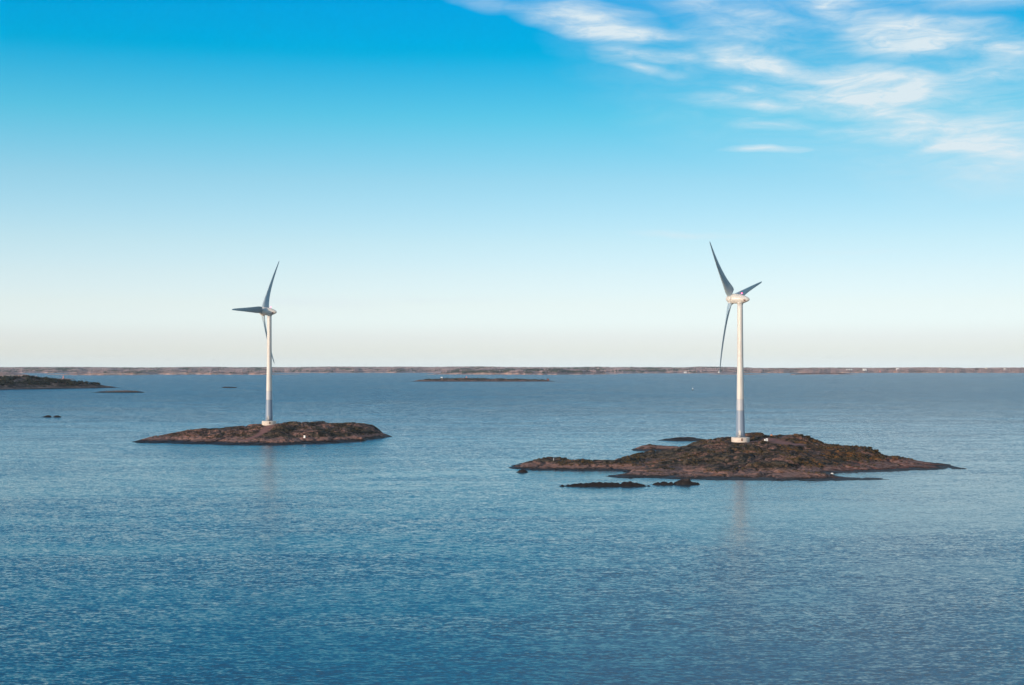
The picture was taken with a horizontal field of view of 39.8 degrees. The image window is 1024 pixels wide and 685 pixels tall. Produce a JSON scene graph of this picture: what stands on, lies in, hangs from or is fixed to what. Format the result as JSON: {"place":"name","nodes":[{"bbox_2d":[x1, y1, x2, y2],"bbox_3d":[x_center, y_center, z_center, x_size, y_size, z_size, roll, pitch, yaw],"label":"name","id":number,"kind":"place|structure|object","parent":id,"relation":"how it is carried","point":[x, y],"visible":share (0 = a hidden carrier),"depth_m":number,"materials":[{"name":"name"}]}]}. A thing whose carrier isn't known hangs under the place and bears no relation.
{"place":"outdoors","nodes":[
{"label":"outdoors","id":0,"kind":"place"},
{"bbox_2d":[0,372,22,375],"bbox_3d":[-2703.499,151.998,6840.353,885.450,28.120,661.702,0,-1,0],"label":"shore","id":1,"kind":"structure","parent":0,"point":[1,374],"depth_m":6726.90,"materials":[{"name":"stone"}]},
{"bbox_2d":[0,371,27,374],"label":"forest","id":2,"kind":"object","parent":1,"relation":"on","point":[14,373],"visible":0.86,"depth_m":6829.36,"materials":[{"name":"plant"}]},
{"bbox_2d":[0,377,118,389],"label":"island","id":3,"kind":"structure","parent":0,"point":[25,385],"depth_m":2776.83,"materials":[{"name":"stone"}]},
{"bbox_2d":[0,375,99,385],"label":"forest","id":4,"kind":"object","parent":3,"relation":"on","point":[28,380],"visible":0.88,"depth_m":2786.77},
{"bbox_2d":[47,372,279,374],"bbox_3d":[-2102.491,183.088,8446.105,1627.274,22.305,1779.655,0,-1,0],"label":"shore","id":5,"kind":"structure","parent":0,"point":[170,373],"depth_m":8216.86,"materials":[{"name":"stone"}]},
{"bbox_2d":[70,370,266,373],"bbox_3d":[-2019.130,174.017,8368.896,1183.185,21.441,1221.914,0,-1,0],"label":"forest","id":6,"kind":"object","parent":5,"relation":"on","point":[90,372],"visible":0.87,"depth_m":8360.24,"materials":[{"name":"plant"}]},
{"bbox_2d":[133,421,392,445],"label":"island","id":7,"kind":"structure","parent":0,"point":[264,435],"depth_m":801.91,"materials":[{"name":"stone"}]},
{"bbox_2d":[232,262,278,425],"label":"wind turbine","id":8,"kind":"object","parent":7,"relation":"on","point":[263,310],"visible":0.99,"depth_m":820.72,"materials":[{"name":"paint"}]},
{"bbox_2d":[176,421,372,438],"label":"heather","id":9,"kind":"object","parent":7,"relation":"on","point":[278,428],"visible":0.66,"depth_m":816.15,"materials":[{"name":"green plant"}]},
{"bbox_2d":[8,368,751,372],"bbox_3d":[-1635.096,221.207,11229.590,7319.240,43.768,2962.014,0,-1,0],"label":"shore","id":10,"kind":"structure","parent":0,"point":[384,371],"depth_m":10842.32,"materials":[{"name":"stone"}]},
{"bbox_2d":[0,366,751,372],"bbox_3d":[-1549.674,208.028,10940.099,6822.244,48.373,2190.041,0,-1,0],"label":"forest","id":11,"kind":"object","parent":10,"relation":"on","point":[374,368],"visible":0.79,"depth_m":11027.31,"materials":[{"name":"plant"}]},
{"bbox_2d":[416,378,550,381],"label":"island","id":12,"kind":"structure","parent":0,"point":[480,380],"depth_m":4193.48,"materials":[{"name":"stone"}]},
{"bbox_2d":[424,378,543,379],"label":"thicket","id":13,"kind":"object","parent":12,"relation":"on","point":[479,379],"visible":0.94,"depth_m":4210.44,"materials":[{"name":"plant"}]},
{"bbox_2d":[0,373,1023,684],"bbox_3d":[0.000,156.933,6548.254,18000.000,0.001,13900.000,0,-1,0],"label":"sea","id":14,"kind":"structure","parent":0,"point":[432,539],"depth_m":347.60,"materials":[{"name":"blue liquid"}]},
{"bbox_2d":[92,390,144,392],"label":"skerry","id":15,"kind":"structure","parent":14,"relation":"in","point":[126,391],"depth_m":2350.89,"materials":[{"name":"stone"}]},
{"bbox_2d":[560,481,649,486],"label":"skerry","id":16,"kind":"structure","parent":14,"relation":"in","point":[612,484],"depth_m":499.28,"materials":[{"name":"brown stone"}]},
{"bbox_2d":[652,481,674,484],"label":"skerry","id":17,"kind":"structure","parent":14,"relation":"in","point":[664,483],"depth_m":506.24,"materials":[{"name":"stone"}]},
{"bbox_2d":[660,437,705,440],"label":"skerry","id":18,"kind":"structure","parent":14,"relation":"in","point":[683,439],"depth_m":811.70,"materials":[{"name":"stone"}]},
{"bbox_2d":[673,479,699,484],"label":"skerry","id":19,"kind":"structure","parent":14,"relation":"in","point":[684,482],"depth_m":507.03,"materials":[{"name":"stone"}]},
{"bbox_2d":[0,0,1023,367],"label":"sky","id":20,"kind":"structure","parent":0,"point":[428,183],"materials":[{"name":"blue"}]},
{"bbox_2d":[435,370,605,374],"bbox_3d":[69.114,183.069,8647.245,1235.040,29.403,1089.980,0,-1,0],"label":"shore","id":21,"kind":"structure","parent":0,"point":[535,373],"depth_m":8316.02,"materials":[{"name":"stone"}]},
{"bbox_2d":[441,368,604,373],"bbox_3d":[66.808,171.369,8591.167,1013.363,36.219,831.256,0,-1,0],"label":"forest","id":22,"kind":"object","parent":21,"relation":"on","point":[507,370],"visible":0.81,"depth_m":8442.17,"materials":[{"name":"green plant"}]},
{"bbox_2d":[508,432,966,480],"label":"island","id":23,"kind":"structure","parent":0,"point":[726,461],"depth_m":585.13,"materials":[{"name":"stone"}]},
{"bbox_2d":[532,433,915,474],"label":"heather","id":24,"kind":"object","parent":23,"relation":"on","point":[815,464],"visible":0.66,"depth_m":605.31,"materials":[{"name":"brown plant"}]},
{"bbox_2d":[710,243,761,441],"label":"wind turbine","id":25,"kind":"object","parent":23,"relation":"on","point":[739,298],"visible":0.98,"depth_m":648.68,"materials":[{"name":"metal"}]},
{"bbox_2d":[790,373,848,374],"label":"shore","id":26,"kind":"structure","parent":0,"point":[817,373],"depth_m":8483.99,"materials":[{"name":"stone"}]},
{"bbox_2d":[744,368,1023,372],"bbox_3d":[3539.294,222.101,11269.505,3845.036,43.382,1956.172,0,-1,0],"label":"shore","id":27,"kind":"structure","parent":0,"point":[818,370],"depth_m":10870.16,"materials":[{"name":"stone"}]},
{"bbox_2d":[744,367,1023,371],"bbox_3d":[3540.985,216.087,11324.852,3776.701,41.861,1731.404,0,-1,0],"label":"forest","id":28,"kind":"object","parent":27,"relation":"on","point":[897,370],"visible":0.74,"depth_m":11055.05,"materials":[{"name":"plant"}]}
]}

